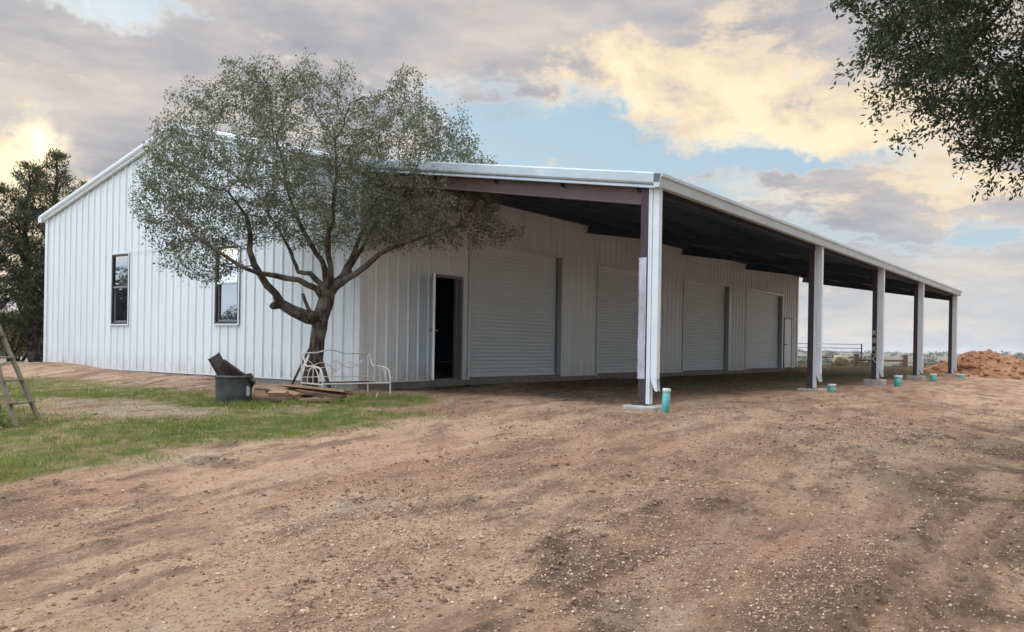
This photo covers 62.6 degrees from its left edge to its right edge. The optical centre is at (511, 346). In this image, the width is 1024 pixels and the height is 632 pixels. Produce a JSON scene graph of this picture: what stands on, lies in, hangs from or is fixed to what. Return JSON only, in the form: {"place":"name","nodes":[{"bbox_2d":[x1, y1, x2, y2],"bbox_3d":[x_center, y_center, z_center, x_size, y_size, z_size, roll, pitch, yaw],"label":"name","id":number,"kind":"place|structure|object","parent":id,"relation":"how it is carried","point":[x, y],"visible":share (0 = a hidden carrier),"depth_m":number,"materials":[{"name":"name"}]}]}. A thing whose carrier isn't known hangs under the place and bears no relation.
{"place":"outdoors","nodes":[
{"label":"outdoors","id":0,"kind":"place"},
{"bbox_2d":[0,361,24,365],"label":"path","id":1,"kind":"structure","parent":0,"point":[5,363],"depth_m":22.85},
{"bbox_2d":[0,352,1023,631],"bbox_3d":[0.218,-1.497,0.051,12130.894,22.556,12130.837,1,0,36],"label":"ground","id":2,"kind":"structure","parent":0,"point":[968,394],"depth_m":6.24,"materials":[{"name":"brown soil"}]},
{"bbox_2d":[0,413,7,429],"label":"leafy weed","id":3,"kind":"object","parent":2,"relation":"on","point":[2,425],"visible":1,"depth_m":10.80,"materials":[{"name":"green plant"}]},
{"bbox_2d":[0,305,26,360],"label":"scrub tree","id":4,"kind":"object","parent":2,"relation":"on","point":[23,358],"visible":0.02,"depth_m":52.26,"materials":[{"name":"green plant"}]},
{"bbox_2d":[0,308,27,361],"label":"scrub tree","id":5,"kind":"object","parent":2,"relation":"on","point":[20,342],"visible":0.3,"depth_m":39.12,"materials":[{"name":"green plant"}]},
{"bbox_2d":[0,182,28,338],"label":"cedar tree","id":6,"kind":"object","parent":2,"relation":"on","point":[7,252],"visible":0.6,"depth_m":29.62,"materials":[{"name":"green plant"}]},
{"bbox_2d":[0,325,40,427],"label":"wooden stepladder","id":7,"kind":"object","parent":2,"relation":"on","point":[8,402],"visible":0.8,"depth_m":11.39,"materials":[{"name":"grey wood"}]},
{"bbox_2d":[0,147,87,361],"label":"cedar tree","id":8,"kind":"object","parent":2,"relation":"on","point":[29,300],"visible":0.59,"depth_m":29.67,"materials":[{"name":"green plant"}]},
{"bbox_2d":[214,375,253,405],"bbox_3d":[-4.466,0.710,13.555,0.606,0.489,0.605,1,0,19],"label":"plastic tub","id":9,"kind":"object","parent":2,"relation":"on","point":[230,388],"visible":0.68,"depth_m":13.30,"materials":[{"name":"plastic"}]},
{"bbox_2d":[208,352,231,375],"bbox_3d":[-4.637,0.429,13.528,0.200,0.660,0.056,-32,-7,0],"label":"scrap channel","id":10,"kind":"object","parent":9,"relation":"in","point":[216,361],"visible":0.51,"depth_m":13.56,"materials":[{"name":"brown metal"}]},
{"bbox_2d":[218,359,255,388],"bbox_3d":[-4.409,0.461,13.493,0.620,0.170,0.066,36,14,0],"label":"scrap channel","id":11,"kind":"object","parent":9,"relation":"in","point":[233,370],"visible":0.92,"depth_m":13.51,"materials":[{"name":"brown metal"}]},
{"bbox_2d":[291,349,309,383],"bbox_3d":[-3.809,0.462,14.978,0.422,0.847,0.040,1,0,-23],"label":"metal rod","id":12,"kind":"object","parent":2,"relation":"on","point":[297,373],"visible":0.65,"depth_m":14.97,"materials":[{"name":"metal"}]},
{"bbox_2d":[301,394,322,396],"bbox_3d":[-3.544,0.823,13.910,1.420,0.040,0.204,-2,0,-8],"label":"board","id":13,"kind":"object","parent":2,"relation":"on","point":[305,395],"visible":0.13,"depth_m":13.85,"materials":[{"name":"brown wood"}]},
{"bbox_2d":[265,386,300,399],"bbox_3d":[-3.720,0.759,13.675,0.778,0.090,0.124,8,21,37],"label":"board","id":14,"kind":"object","parent":13,"relation":"on","point":[297,395],"visible":0.51,"depth_m":13.56,"materials":[{"name":"brown wood"}]},
{"bbox_2d":[254,387,295,390],"bbox_3d":[-3.828,0.711,13.980,0.918,0.040,0.134,0,6,13],"label":"board","id":15,"kind":"object","parent":14,"relation":"on","point":[263,388],"visible":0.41,"depth_m":13.99,"materials":[{"name":"brown wood"}]},
{"bbox_2d":[299,398,335,400],"bbox_3d":[-3.047,0.832,13.195,0.607,0.035,0.144,-1,-1,22],"label":"board","id":16,"kind":"object","parent":2,"relation":"on","point":[315,399],"visible":0.89,"depth_m":13.13,"materials":[{"name":"brown wood"}]},
{"bbox_2d":[295,388,346,398],"bbox_3d":[-3.045,0.751,13.405,0.920,0.045,0.154,6,11,26],"label":"board","id":17,"kind":"object","parent":2,"relation":"on","point":[322,393],"visible":1,"depth_m":13.35,"materials":[{"name":"brown wood"}]},
{"bbox_2d":[280,383,353,394],"bbox_3d":[-3.152,0.687,13.560,1.313,0.040,0.264,4,-11,27],"label":"board","id":18,"kind":"object","parent":17,"relation":"on","point":[333,390],"visible":0.86,"depth_m":13.42,"materials":[{"name":"brown wood"}]},
{"bbox_2d":[319,354,330,387],"bbox_3d":[-3.337,0.475,15.018,0.070,0.915,0.577,1,0,-44],"label":"metal rod","id":19,"kind":"object","parent":2,"relation":"on","point":[324,371],"visible":0.61,"depth_m":15.01,"materials":[{"name":"metal"}]},
{"bbox_2d":[128,47,524,386],"bbox_3d":[-3.225,-2.070,15.143,6.859,6.288,4.242,1,0,8],"label":"oak tree","id":20,"kind":"object","parent":2,"relation":"on","point":[326,290],"visible":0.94,"depth_m":14.70,"materials":[{"name":"green plant"}]},
{"bbox_2d":[301,349,390,397],"bbox_3d":[-2.890,0.482,14.700,1.358,0.845,0.768,1,0,-41],"label":"daybed frame","id":21,"kind":"object","parent":2,"relation":"on","point":[313,366],"visible":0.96,"depth_m":14.80,"materials":[{"name":"white metal"}]},
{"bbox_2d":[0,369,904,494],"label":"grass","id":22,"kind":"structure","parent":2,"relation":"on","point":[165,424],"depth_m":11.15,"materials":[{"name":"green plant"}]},
{"bbox_2d":[251,396,293,400],"bbox_3d":[-3.905,0.830,13.480,0.923,0.045,0.174,-1,5,26],"label":"board","id":23,"kind":"object","parent":22,"relation":"on","point":[271,398],"visible":0.86,"depth_m":13.36,"materials":[{"name":"brown wood"}]},
{"bbox_2d":[267,390,288,396],"bbox_3d":[-3.726,0.752,13.425,0.366,0.070,0.094,-1,28,28],"label":"board","id":24,"kind":"object","parent":23,"relation":"on","point":[277,393],"visible":1,"depth_m":13.39,"materials":[{"name":"brown wood"}]},
{"bbox_2d":[38,123,961,410],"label":"metal building","id":25,"kind":"structure","parent":2,"relation":"on","point":[646,279],"depth_m":20.14,"materials":[{"name":"white metal"}]},
{"bbox_2d":[110,252,129,325],"bbox_3d":[-9.776,-1.429,21.085,0.850,1.820,0.126,1,0,36],"label":"window","id":26,"kind":"structure","parent":25,"relation":"in","point":[120,262],"depth_m":21.13,"materials":[{"name":"clear glass"}]},
{"bbox_2d":[213,243,240,324],"bbox_3d":[-6.226,-1.344,18.487,0.910,1.770,0.126,1,0,36],"label":"window","id":27,"kind":"structure","parent":25,"relation":"in","point":[226,304],"depth_m":18.51,"materials":[{"name":"clear glass"}]},
{"bbox_2d":[429,273,437,379],"bbox_3d":[-1.613,-0.392,17.191,0.190,2.130,0.900,1,0,-7],"label":"door leaf","id":28,"kind":"structure","parent":25,"relation":"in","point":[432,330],"depth_m":16.74,"materials":[{"name":"metal"}]},
{"bbox_2d":[468,239,564,378],"bbox_3d":[0.123,-0.817,20.264,0.200,3.120,3.910,1,0,36],"label":"roller door","id":29,"kind":"structure","parent":25,"relation":"in","point":[517,294],"depth_m":20.32,"materials":[{"name":"metal"}]},
{"bbox_2d":[596,261,661,374],"bbox_3d":[3.417,-0.762,24.767,0.200,3.120,3.910,1,0,36],"label":"roller door","id":30,"kind":"structure","parent":25,"relation":"in","point":[618,291],"depth_m":24.39,"materials":[{"name":"metal"}]},
{"bbox_2d":[682,277,730,371],"bbox_3d":[6.730,-0.706,29.295,0.200,3.120,4.050,1,0,36],"label":"roller door","id":31,"kind":"structure","parent":25,"relation":"in","point":[706,304],"depth_m":29.51,"materials":[{"name":"metal"}]},
{"bbox_2d":[745,288,783,368],"bbox_3d":[10.130,-0.649,33.943,0.200,3.120,4.270,1,0,36],"label":"roller door","id":32,"kind":"structure","parent":25,"relation":"in","point":[764,309],"depth_m":34.23,"materials":[{"name":"metal"}]},
{"bbox_2d":[784,319,791,367],"bbox_3d":[11.844,-0.124,36.122,0.114,2.068,0.896,1,0,36],"label":"door leaf","id":33,"kind":"structure","parent":25,"relation":"in","point":[787,356],"depth_m":36.13,"materials":[{"name":"metal"}]},
{"bbox_2d":[0,375,1023,631],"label":"soil clods","id":34,"kind":"object","parent":2,"relation":"on","point":[394,579],"visible":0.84,"depth_m":5.26,"materials":[{"name":"brown soil"}]},
{"bbox_2d":[0,347,1023,366],"bbox_3d":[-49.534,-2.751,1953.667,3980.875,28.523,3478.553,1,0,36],"label":"woodland","id":35,"kind":"object","parent":2,"relation":"on","point":[1017,354],"visible":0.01,"depth_m":956.53,"materials":[{"name":"green plant"}]},
{"bbox_2d":[4,396,1023,631],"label":"dead leaves","id":36,"kind":"object","parent":2,"relation":"on","point":[920,630],"visible":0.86,"depth_m":5.16,"materials":[{"name":"brown plant"}]},
{"bbox_2d":[661,388,670,412],"bbox_3d":[2.166,0.829,11.877,0.119,0.474,0.119,3,-3,36],"label":"drain pipe","id":37,"kind":"object","parent":2,"relation":"on","point":[665,400],"visible":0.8,"depth_m":11.83,"materials":[{"name":"teal plastic"}]},
{"bbox_2d":[798,343,861,365],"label":"pipe gate","id":38,"kind":"structure","parent":2,"relation":"on","point":[834,351],"depth_m":44.70,"materials":[{"name":"metal"}]},
{"bbox_2d":[827,384,835,391],"bbox_3d":[7.081,0.985,18.654,0.184,0.304,0.184,1,-2,36],"label":"drain pipe","id":39,"kind":"object","parent":2,"relation":"on","point":[831,387],"visible":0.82,"depth_m":18.58,"materials":[{"name":"teal plastic"}]},
{"bbox_2d":[822,347,852,364],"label":"shrub","id":40,"kind":"object","parent":2,"relation":"on","point":[831,356],"visible":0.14,"depth_m":65.71,"materials":[{"name":"green plant"}]},
{"bbox_2d":[833,355,849,365],"bbox_3d":[14.606,0.649,37.354,0.733,0.482,0.700,10,6,0],"label":"boulder","id":41,"kind":"object","parent":2,"relation":"on","point":[839,360],"visible":0.92,"depth_m":37.09,"materials":[{"name":"beige stone"}]},
{"bbox_2d":[850,350,888,365],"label":"shrub","id":42,"kind":"object","parent":2,"relation":"on","point":[864,363],"visible":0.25,"depth_m":45.83,"materials":[{"name":"green plant"}]},
{"bbox_2d":[894,375,902,385],"bbox_3d":[10.554,1.008,23.027,0.227,0.424,0.227,1,-1,36],"label":"drain pipe","id":43,"kind":"object","parent":2,"relation":"on","point":[897,380],"visible":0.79,"depth_m":22.94,"materials":[{"name":"teal plastic"}]},
{"bbox_2d":[820,0,1023,202],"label":"live oak tree","id":44,"kind":"object","parent":2,"relation":"on","point":[954,58],"visible":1,"depth_m":7.95,"materials":[{"name":"green plant"}]},
{"bbox_2d":[929,374,936,380],"bbox_3d":[13.657,1.081,27.321,0.227,0.374,0.227,1,0,36],"label":"drain pipe","id":45,"kind":"object","parent":2,"relation":"on","point":[932,377],"visible":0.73,"depth_m":27.23,"materials":[{"name":"teal plastic"}]},
{"bbox_2d":[853,354,1023,366],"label":"timber fence","id":46,"kind":"object","parent":2,"relation":"on","point":[857,359],"visible":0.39,"depth_m":38.21,"materials":[{"name":"wood"}]},
{"bbox_2d":[957,374,964,377],"bbox_3d":[17.024,1.189,31.923,0.259,0.264,0.259,1,-6,36],"label":"drain pipe","id":47,"kind":"object","parent":2,"relation":"on","point":[961,376],"visible":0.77,"depth_m":31.83,"materials":[{"name":"teal plastic"}]},
{"bbox_2d":[923,349,1023,379],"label":"dirt pile","id":48,"kind":"object","parent":2,"relation":"on","point":[988,363],"visible":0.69,"depth_m":34.51,"materials":[{"name":"brown soil"}]},
{"bbox_2d":[0,0,1023,354],"label":"sky","id":49,"kind":"structure","parent":0,"point":[735,100],"materials":[{"name":"blue"}]}
]}

